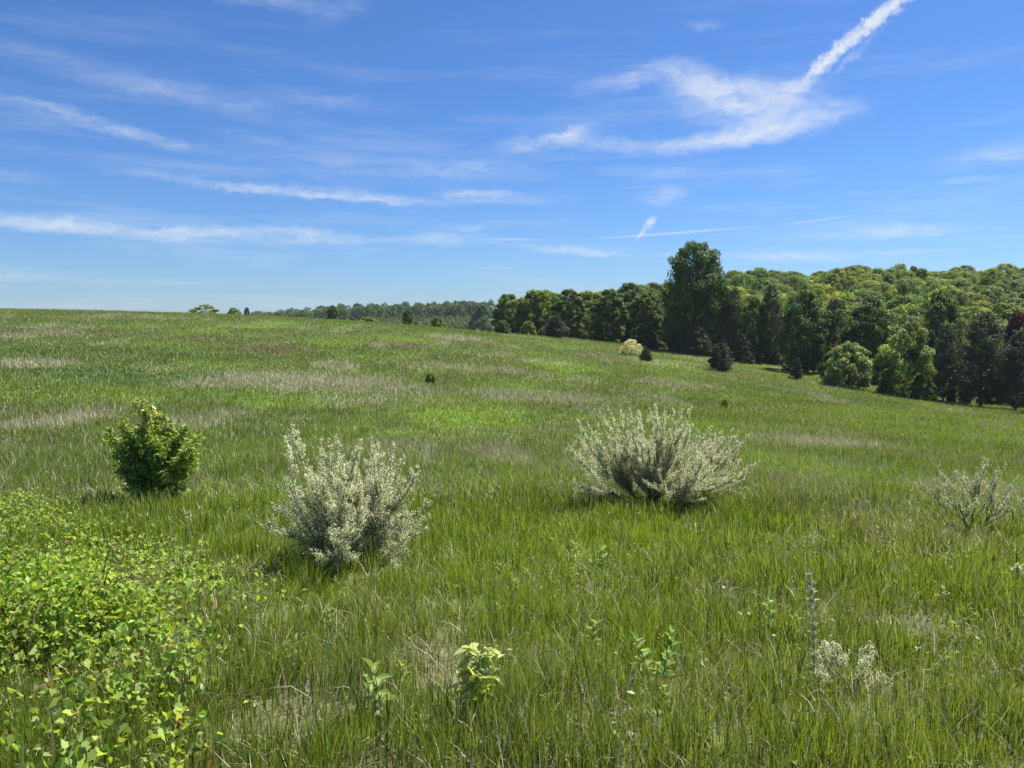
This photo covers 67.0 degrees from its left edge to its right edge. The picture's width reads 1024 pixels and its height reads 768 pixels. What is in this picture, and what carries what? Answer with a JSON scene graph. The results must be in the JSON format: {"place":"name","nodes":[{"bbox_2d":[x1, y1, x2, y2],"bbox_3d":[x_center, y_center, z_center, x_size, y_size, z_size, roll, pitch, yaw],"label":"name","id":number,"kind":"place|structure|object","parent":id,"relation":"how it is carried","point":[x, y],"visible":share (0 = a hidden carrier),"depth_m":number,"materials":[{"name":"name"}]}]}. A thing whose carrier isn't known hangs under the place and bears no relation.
{"place":"outdoors","nodes":[
{"label":"outdoors","id":0,"kind":"place"},
{"bbox_2d":[0,308,1023,767],"bbox_3d":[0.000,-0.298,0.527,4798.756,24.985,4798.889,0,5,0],"label":"ground","id":1,"kind":"structure","parent":0,"point":[456,663],"depth_m":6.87,"materials":[{"name":"green plant"}]},
{"bbox_2d":[0,544,169,686],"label":"bramble bush","id":2,"kind":"object","parent":1,"relation":"on","point":[116,588],"visible":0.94,"depth_m":4.71,"materials":[{"name":"green plant"}]},
{"bbox_2d":[0,487,285,767],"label":"grapevine cover","id":3,"kind":"object","parent":1,"relation":"on","point":[149,683],"visible":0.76,"depth_m":4.20,"materials":[{"name":"green plant"}]},
{"bbox_2d":[101,397,204,502],"bbox_3d":[-5.547,1.047,11.862,1.727,1.756,1.062,0,5,0],"label":"green shrub","id":4,"kind":"object","parent":1,"relation":"on","point":[149,456],"visible":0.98,"depth_m":11.71,"materials":[{"name":"green plant"}]},
{"bbox_2d":[175,656,198,704],"bbox_3d":[-1.669,1.541,3.994,0.130,0.250,0.106,1,5,6],"label":"milkweed shoot","id":5,"kind":"object","parent":1,"relation":"on","point":[187,662],"visible":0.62,"depth_m":4.00,"materials":[{"name":"green plant"}]},
{"bbox_2d":[188,304,219,313],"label":"broadleaf tree","id":6,"kind":"object","parent":1,"relation":"on","point":[205,308],"visible":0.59,"depth_m":173.30,"materials":[{"name":"green plant"}]},
{"bbox_2d":[326,305,337,319],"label":"broadleaf tree","id":7,"kind":"object","parent":1,"relation":"on","point":[332,310],"visible":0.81,"depth_m":170.80,"materials":[{"name":"green plant"}]},
{"bbox_2d":[260,424,436,573],"bbox_3d":[-1.602,1.065,7.461,1.720,1.516,2.185,0,5,0],"label":"flowering shrub","id":8,"kind":"object","parent":1,"relation":"on","point":[340,526],"visible":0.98,"depth_m":7.23,"materials":[{"name":"green plant"}]},
{"bbox_2d":[361,657,401,712],"bbox_3d":[-0.660,1.528,3.899,0.198,0.303,0.151,-2,5,-26],"label":"milkweed shoot","id":9,"kind":"object","parent":1,"relation":"on","point":[379,679],"visible":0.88,"depth_m":3.90,"materials":[{"name":"green plant"}]},
{"bbox_2d":[402,309,413,324],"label":"broadleaf tree","id":10,"kind":"object","parent":1,"relation":"on","point":[407,313],"visible":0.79,"depth_m":167.06,"materials":[{"name":"green plant"}]},
{"bbox_2d":[411,303,424,317],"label":"tree","id":11,"kind":"object","parent":1,"relation":"on","point":[420,311],"visible":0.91,"depth_m":575.70,"materials":[{"name":"green plant"}]},
{"bbox_2d":[449,642,505,718],"bbox_3d":[-0.171,1.483,3.798,0.284,0.402,0.242,0,5,0],"label":"tree sapling","id":12,"kind":"object","parent":1,"relation":"on","point":[478,676],"visible":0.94,"depth_m":3.78,"materials":[{"name":"green plant"}]},
{"bbox_2d":[466,304,493,331],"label":"broadleaf tree","id":13,"kind":"object","parent":1,"relation":"on","point":[481,316],"visible":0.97,"depth_m":419.90,"materials":[{"name":"green plant"}]},
{"bbox_2d":[494,320,510,333],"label":"leafy shrub","id":14,"kind":"object","parent":1,"relation":"on","point":[503,329],"visible":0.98,"depth_m":147.58,"materials":[{"name":"green plant"}]},
{"bbox_2d":[490,293,531,332],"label":"broadleaf tree","id":15,"kind":"object","parent":1,"relation":"on","point":[505,303],"visible":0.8,"depth_m":169.07,"materials":[{"name":"green plant"}]},
{"bbox_2d":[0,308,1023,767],"bbox_3d":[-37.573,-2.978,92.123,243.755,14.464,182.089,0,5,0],"label":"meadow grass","id":16,"kind":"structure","parent":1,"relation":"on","point":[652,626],"depth_m":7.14,"materials":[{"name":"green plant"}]},
{"bbox_2d":[0,479,1023,767],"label":"meadow weeds","id":17,"kind":"object","parent":1,"relation":"on","point":[622,591],"visible":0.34,"depth_m":6.22,"materials":[{"name":"green plant"}]},
{"bbox_2d":[520,321,536,334],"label":"leafy shrub","id":18,"kind":"object","parent":1,"relation":"on","point":[527,331],"visible":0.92,"depth_m":152.81,"materials":[{"name":"green plant"}]},
{"bbox_2d":[511,288,552,334],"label":"broadleaf tree","id":19,"kind":"object","parent":1,"relation":"on","point":[528,301],"visible":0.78,"depth_m":169.18,"materials":[{"name":"green plant"}]},
{"bbox_2d":[537,293,569,334],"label":"broadleaf tree","id":20,"kind":"object","parent":1,"relation":"on","point":[552,297],"visible":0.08,"depth_m":175.50,"materials":[{"name":"green plant"}]},
{"bbox_2d":[542,315,566,337],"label":"young pine","id":21,"kind":"object","parent":1,"relation":"on","point":[557,330],"visible":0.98,"depth_m":147.27,"materials":[{"name":"green plant"}]},
{"bbox_2d":[550,289,586,337],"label":"broadleaf tree","id":22,"kind":"object","parent":1,"relation":"on","point":[567,319],"visible":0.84,"depth_m":157.97,"materials":[{"name":"green plant"}]},
{"bbox_2d":[565,290,602,338],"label":"broadleaf tree","id":23,"kind":"object","parent":1,"relation":"on","point":[589,296],"visible":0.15,"depth_m":179.02,"materials":[{"name":"green plant"}]},
{"bbox_2d":[573,308,596,335],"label":"tree","id":24,"kind":"object","parent":1,"relation":"on","point":[585,320],"visible":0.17,"depth_m":170.27,"materials":[{"name":"green plant"}]},
{"bbox_2d":[580,619,602,644],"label":"milkweed shoot","id":25,"kind":"object","parent":1,"relation":"on","point":[594,630],"visible":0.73,"depth_m":4.96,"materials":[{"name":"green plant"}]},
{"bbox_2d":[588,288,628,341],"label":"broadleaf tree","id":26,"kind":"object","parent":1,"relation":"on","point":[601,320],"visible":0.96,"depth_m":153.87,"materials":[{"name":"green plant"}]},
{"bbox_2d":[587,297,655,341],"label":"tree","id":27,"kind":"object","parent":1,"relation":"on","point":[623,338],"visible":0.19,"depth_m":161.34,"materials":[{"name":"green plant"}]},
{"bbox_2d":[612,281,647,342],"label":"broadleaf tree","id":28,"kind":"object","parent":1,"relation":"on","point":[625,288],"visible":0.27,"depth_m":163.38,"materials":[{"name":"green plant"}]},
{"bbox_2d":[619,339,640,354],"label":"leafy shrub","id":29,"kind":"object","parent":1,"relation":"on","point":[631,348],"visible":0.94,"depth_m":113.92,"materials":[{"name":"beige plant"}]},
{"bbox_2d":[630,631,660,680],"bbox_3d":[0.764,1.570,4.448,0.160,0.276,0.141,-1,5,-12],"label":"milkweed shoot","id":30,"kind":"object","parent":1,"relation":"on","point":[639,646],"visible":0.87,"depth_m":4.45,"materials":[{"name":"green plant"}]},
{"bbox_2d":[629,291,663,343],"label":"broadleaf tree","id":31,"kind":"object","parent":1,"relation":"on","point":[648,326],"visible":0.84,"depth_m":148.39,"materials":[{"name":"green plant"}]},
{"bbox_2d":[639,348,653,360],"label":"young pine","id":32,"kind":"object","parent":1,"relation":"on","point":[645,354],"visible":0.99,"depth_m":106.23,"materials":[{"name":"green plant"}]},
{"bbox_2d":[644,334,661,348],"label":"young pine","id":33,"kind":"object","parent":1,"relation":"on","point":[651,343],"visible":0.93,"depth_m":139.84,"materials":[{"name":"green plant"}]},
{"bbox_2d":[638,282,668,321],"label":"broadleaf tree","id":34,"kind":"object","parent":1,"relation":"on","point":[656,286],"visible":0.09,"depth_m":187.78,"materials":[{"name":"green plant"}]},
{"bbox_2d":[566,401,759,508],"bbox_3d":[2.411,1.125,12.324,2.886,1.785,3.385,1,5,17],"label":"flowering shrub","id":35,"kind":"object","parent":1,"relation":"on","point":[658,467],"visible":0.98,"depth_m":11.85,"materials":[{"name":"green plant"}]},
{"bbox_2d":[652,645,676,678],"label":"milkweed shoot","id":36,"kind":"object","parent":1,"relation":"on","point":[665,656],"visible":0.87,"depth_m":4.35,"materials":[{"name":"green plant"}]},
{"bbox_2d":[660,624,681,665],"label":"milkweed shoot","id":37,"kind":"object","parent":1,"relation":"on","point":[671,628],"visible":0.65,"depth_m":4.69,"materials":[{"name":"green plant"}]},
{"bbox_2d":[680,325,712,355],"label":"young pine","id":38,"kind":"object","parent":1,"relation":"on","point":[697,343],"visible":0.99,"depth_m":134.28,"materials":[{"name":"green plant"}]},
{"bbox_2d":[659,239,736,351],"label":"broadleaf tree","id":39,"kind":"object","parent":1,"relation":"on","point":[707,276],"visible":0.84,"depth_m":138.66,"materials":[{"name":"green plant"}]},
{"bbox_2d":[705,343,735,371],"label":"young pine","id":40,"kind":"object","parent":1,"relation":"on","point":[719,352],"visible":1,"depth_m":103.17,"materials":[{"name":"green plant"}]},
{"bbox_2d":[716,288,746,350],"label":"pine tree","id":41,"kind":"object","parent":1,"relation":"on","point":[735,315],"visible":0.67,"depth_m":138.51,"materials":[{"name":"green plant"}]},
{"bbox_2d":[725,274,757,291],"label":"tree","id":42,"kind":"object","parent":1,"relation":"on","point":[736,280],"visible":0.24,"depth_m":251.32,"materials":[{"name":"green plant"}]},
{"bbox_2d":[730,333,755,363],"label":"young pine","id":43,"kind":"object","parent":1,"relation":"on","point":[742,350],"visible":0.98,"depth_m":129.53,"materials":[{"name":"green plant"}]},
{"bbox_2d":[737,295,769,361],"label":"broadleaf tree","id":44,"kind":"object","parent":1,"relation":"on","point":[748,320],"visible":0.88,"depth_m":132.35,"materials":[{"name":"green plant"}]},
{"bbox_2d":[746,277,781,290],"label":"tree","id":45,"kind":"object","parent":1,"relation":"on","point":[765,282],"visible":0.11,"depth_m":243.98,"materials":[{"name":"green plant"}]},
{"bbox_2d":[761,595,777,631],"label":"milkweed shoot","id":46,"kind":"object","parent":1,"relation":"on","point":[772,602],"visible":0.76,"depth_m":5.33,"materials":[{"name":"green plant"}]},
{"bbox_2d":[757,284,784,354],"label":"pine tree","id":47,"kind":"object","parent":1,"relation":"on","point":[772,321],"visible":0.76,"depth_m":132.88,"materials":[{"name":"green plant"}]},
{"bbox_2d":[757,283,795,295],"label":"tree","id":48,"kind":"object","parent":1,"relation":"on","point":[782,288],"visible":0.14,"depth_m":219.96,"materials":[{"name":"green plant"}]},
{"bbox_2d":[780,275,807,293],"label":"tree","id":49,"kind":"object","parent":1,"relation":"on","point":[792,280],"visible":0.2,"depth_m":234.39,"materials":[{"name":"green plant"}]},
{"bbox_2d":[788,357,803,379],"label":"young pine","id":50,"kind":"object","parent":1,"relation":"on","point":[796,371],"visible":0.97,"depth_m":103.78,"materials":[{"name":"green plant"}]},
{"bbox_2d":[770,289,833,372],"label":"broadleaf tree","id":51,"kind":"object","parent":1,"relation":"on","point":[811,348],"visible":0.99,"depth_m":120.11,"materials":[{"name":"green plant"}]},
{"bbox_2d":[803,569,820,678],"bbox_3d":[1.666,1.359,4.291,0.109,0.684,0.090,4,6,37],"label":"silvery weed","id":52,"kind":"object","parent":1,"relation":"on","point":[812,606],"visible":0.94,"depth_m":4.28,"materials":[{"name":"green plant"}]},
{"bbox_2d":[807,283,839,302],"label":"tree","id":53,"kind":"object","parent":1,"relation":"on","point":[819,290],"visible":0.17,"depth_m":198.19,"materials":[{"name":"green plant"}]},
{"bbox_2d":[820,273,844,299],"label":"tree","id":54,"kind":"object","parent":1,"relation":"on","point":[832,279],"visible":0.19,"depth_m":246.38,"materials":[{"name":"green plant"}]},
{"bbox_2d":[821,298,845,361],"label":"pine tree","id":55,"kind":"object","parent":1,"relation":"on","point":[835,318],"visible":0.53,"depth_m":123.30,"materials":[{"name":"green plant"}]},
{"bbox_2d":[817,267,857,289],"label":"tree","id":56,"kind":"object","parent":1,"relation":"on","point":[837,270],"visible":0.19,"depth_m":265.70,"materials":[{"name":"green plant"}]},
{"bbox_2d":[826,297,850,344],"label":"tree","id":57,"kind":"object","parent":1,"relation":"on","point":[843,305],"visible":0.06,"depth_m":153.48,"materials":[{"name":"green plant"}]},
{"bbox_2d":[823,291,863,314],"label":"tree","id":58,"kind":"object","parent":1,"relation":"on","point":[849,298],"visible":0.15,"depth_m":175.69,"materials":[{"name":"green plant"}]},
{"bbox_2d":[814,309,872,362],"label":"tree","id":59,"kind":"object","parent":1,"relation":"on","point":[846,314],"visible":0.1,"depth_m":137.89,"materials":[{"name":"green plant"}]},
{"bbox_2d":[833,276,859,292],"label":"tree","id":60,"kind":"object","parent":1,"relation":"on","point":[845,281],"visible":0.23,"depth_m":233.57,"materials":[{"name":"green plant"}]},
{"bbox_2d":[819,341,876,387],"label":"leafy shrub","id":61,"kind":"object","parent":1,"relation":"on","point":[861,374],"visible":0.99,"depth_m":98.42,"materials":[{"name":"green plant"}]},
{"bbox_2d":[814,635,892,690],"bbox_3d":[1.845,1.564,4.243,0.491,0.357,0.227,-1,5,-9],"label":"flowering shrub","id":62,"kind":"object","parent":1,"relation":"on","point":[834,659],"visible":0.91,"depth_m":4.25,"materials":[{"name":"beige plant"}]},
{"bbox_2d":[842,266,867,280],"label":"tree","id":63,"kind":"object","parent":1,"relation":"on","point":[855,271],"visible":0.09,"depth_m":275.38,"materials":[{"name":"green plant"}]},
{"bbox_2d":[850,288,885,307],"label":"tree","id":64,"kind":"object","parent":1,"relation":"on","point":[871,294],"visible":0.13,"depth_m":195.63,"materials":[{"name":"green plant"}]},
{"bbox_2d":[848,281,887,297],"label":"tree","id":65,"kind":"object","parent":1,"relation":"on","point":[868,285],"visible":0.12,"depth_m":222.75,"materials":[{"name":"green plant"}]},
{"bbox_2d":[834,297,902,377],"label":"broadleaf tree","id":66,"kind":"object","parent":1,"relation":"on","point":[869,309],"visible":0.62,"depth_m":118.31,"materials":[{"name":"green plant"}]},
{"bbox_2d":[870,281,898,304],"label":"tree","id":67,"kind":"object","parent":1,"relation":"on","point":[882,287],"visible":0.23,"depth_m":209.79,"materials":[{"name":"green plant"}]},
{"bbox_2d":[871,347,903,384],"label":"leafy shrub","id":68,"kind":"object","parent":1,"relation":"on","point":[879,369],"visible":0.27,"depth_m":111.92,"materials":[{"name":"green plant"}]},
{"bbox_2d":[875,367,902,393],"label":"leafy shrub","id":69,"kind":"object","parent":1,"relation":"on","point":[881,385],"visible":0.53,"depth_m":97.60,"materials":[{"name":"green plant"}]},
{"bbox_2d":[862,313,931,367],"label":"tree","id":70,"kind":"object","parent":1,"relation":"on","point":[904,318],"visible":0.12,"depth_m":133.17,"materials":[{"name":"green plant"}]},
{"bbox_2d":[883,294,925,312],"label":"tree","id":71,"kind":"object","parent":1,"relation":"on","point":[894,302],"visible":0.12,"depth_m":164.36,"materials":[{"name":"green plant"}]},
{"bbox_2d":[873,320,937,398],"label":"broadleaf tree","id":72,"kind":"object","parent":1,"relation":"on","point":[925,357],"visible":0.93,"depth_m":95.74,"materials":[{"name":"green plant"}]},
{"bbox_2d":[894,270,918,280],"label":"tree","id":73,"kind":"object","parent":1,"relation":"on","point":[907,274],"visible":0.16,"depth_m":259.56,"materials":[{"name":"green plant"}]},
{"bbox_2d":[888,278,926,299],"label":"tree","id":74,"kind":"object","parent":1,"relation":"on","point":[906,286],"visible":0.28,"depth_m":215.68,"materials":[{"name":"green plant"}]},
{"bbox_2d":[897,277,930,295],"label":"tree","id":75,"kind":"object","parent":1,"relation":"on","point":[921,283],"visible":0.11,"depth_m":225.79,"materials":[{"name":"green plant"}]},
{"bbox_2d":[881,303,948,340],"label":"tree","id":76,"kind":"object","parent":1,"relation":"on","point":[917,311],"visible":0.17,"depth_m":142.40,"materials":[{"name":"green plant"}]},
{"bbox_2d":[898,330,938,364],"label":"tree","id":77,"kind":"object","parent":1,"relation":"on","point":[914,353],"visible":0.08,"depth_m":126.90,"materials":[{"name":"green plant"}]},
{"bbox_2d":[909,372,937,400],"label":"leafy shrub","id":78,"kind":"object","parent":1,"relation":"on","point":[921,383],"visible":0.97,"depth_m":93.68,"materials":[{"name":"green plant"}]},
{"bbox_2d":[914,268,933,279],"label":"tree","id":79,"kind":"object","parent":1,"relation":"on","point":[919,274],"visible":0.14,"depth_m":275.45,"materials":[{"name":"green plant"}]},
{"bbox_2d":[905,289,970,385],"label":"broadleaf tree","id":80,"kind":"object","parent":1,"relation":"on","point":[950,310],"visible":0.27,"depth_m":110.38,"materials":[{"name":"green plant"}]},
{"bbox_2d":[926,284,961,298],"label":"tree","id":81,"kind":"object","parent":1,"relation":"on","point":[944,288],"visible":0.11,"depth_m":201.95,"materials":[{"name":"green plant"}]},
{"bbox_2d":[927,323,965,400],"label":"pine tree","id":82,"kind":"object","parent":1,"relation":"on","point":[944,359],"visible":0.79,"depth_m":97.74,"materials":[{"name":"green plant"}]},
{"bbox_2d":[942,271,964,279],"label":"tree","id":83,"kind":"object","parent":1,"relation":"on","point":[951,275],"visible":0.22,"depth_m":262.52,"materials":[{"name":"green plant"}]},
{"bbox_2d":[930,278,977,292],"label":"tree","id":84,"kind":"object","parent":1,"relation":"on","point":[960,283],"visible":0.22,"depth_m":224.64,"materials":[{"name":"green plant"}]},
{"bbox_2d":[940,289,975,314],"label":"tree","id":85,"kind":"object","parent":1,"relation":"on","point":[963,299],"visible":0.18,"depth_m":178.15,"materials":[{"name":"green plant"}]},
{"bbox_2d":[945,377,972,402],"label":"leafy shrub","id":86,"kind":"object","parent":1,"relation":"on","point":[952,396],"visible":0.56,"depth_m":98.08,"materials":[{"name":"green plant"}]},
{"bbox_2d":[950,271,983,287],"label":"tree","id":87,"kind":"object","parent":1,"relation":"on","point":[964,274],"visible":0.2,"depth_m":270.47,"materials":[{"name":"green plant"}]},
{"bbox_2d":[953,291,993,315],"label":"tree","id":88,"kind":"object","parent":1,"relation":"on","point":[980,301],"visible":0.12,"depth_m":188.30,"materials":[{"name":"green plant"}]},
{"bbox_2d":[927,458,1023,529],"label":"flowering shrub","id":89,"kind":"object","parent":1,"relation":"on","point":[976,493],"visible":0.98,"depth_m":9.73,"materials":[{"name":"green plant"}]},
{"bbox_2d":[945,305,1006,356],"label":"tree","id":90,"kind":"object","parent":1,"relation":"on","point":[975,311],"visible":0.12,"depth_m":131.26,"materials":[{"name":"green plant"}]},
{"bbox_2d":[942,311,1014,405],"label":"pine tree","id":91,"kind":"object","parent":1,"relation":"on","point":[986,344],"visible":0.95,"depth_m":93.44,"materials":[{"name":"green plant"}]},
{"bbox_2d":[959,285,1007,305],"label":"tree","id":92,"kind":"object","parent":1,"relation":"on","point":[987,290],"visible":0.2,"depth_m":196.73,"materials":[{"name":"green plant"}]},
{"bbox_2d":[976,267,1005,285],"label":"tree","id":93,"kind":"object","parent":1,"relation":"on","point":[986,279],"visible":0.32,"depth_m":260.06,"materials":[{"name":"green plant"}]},
{"bbox_2d":[962,322,1020,380],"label":"tree","id":94,"kind":"object","parent":1,"relation":"on","point":[999,325],"visible":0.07,"depth_m":119.19,"materials":[{"name":"green plant"}]},
{"bbox_2d":[979,303,1023,323],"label":"tree","id":95,"kind":"object","parent":1,"relation":"on","point":[998,307],"visible":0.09,"depth_m":144.93,"materials":[{"name":"green plant"}]},
{"bbox_2d":[987,330,1023,408],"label":"pine tree","id":96,"kind":"object","parent":1,"relation":"on","point":[1014,401],"visible":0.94,"depth_m":91.75,"materials":[{"name":"green plant"}]},
{"bbox_2d":[990,278,1023,296],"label":"tree","id":97,"kind":"object","parent":1,"relation":"on","point":[1013,284],"visible":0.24,"depth_m":213.78,"materials":[{"name":"green plant"}]},
{"bbox_2d":[995,263,1018,276],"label":"tree","id":98,"kind":"object","parent":1,"relation":"on","point":[1007,269],"visible":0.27,"depth_m":310.63,"materials":[{"name":"green plant"}]},
{"bbox_2d":[991,274,1023,289],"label":"tree","id":99,"kind":"object","parent":1,"relation":"on","point":[1007,277],"visible":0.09,"depth_m":249.42,"materials":[{"name":"green plant"}]},
{"bbox_2d":[992,292,1023,313],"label":"tree","id":100,"kind":"object","parent":1,"relation":"on","point":[1019,295],"visible":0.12,"depth_m":181.30,"materials":[{"name":"green plant"}]},
{"bbox_2d":[1000,297,1023,309],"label":"tree","id":101,"kind":"object","parent":1,"relation":"on","point":[1015,300],"visible":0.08,"depth_m":170.98,"materials":[{"name":"green plant"}]},
{"bbox_2d":[1001,312,1023,397],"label":"broadleaf tree","id":102,"kind":"object","parent":1,"relation":"on","point":[1016,322],"visible":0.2,"depth_m":105.58,"materials":[{"name":"red plant"}]},
{"bbox_2d":[0,0,1023,314],"label":"sky","id":103,"kind":"structure","parent":0,"point":[265,156],"materials":[{"name":"blue"}]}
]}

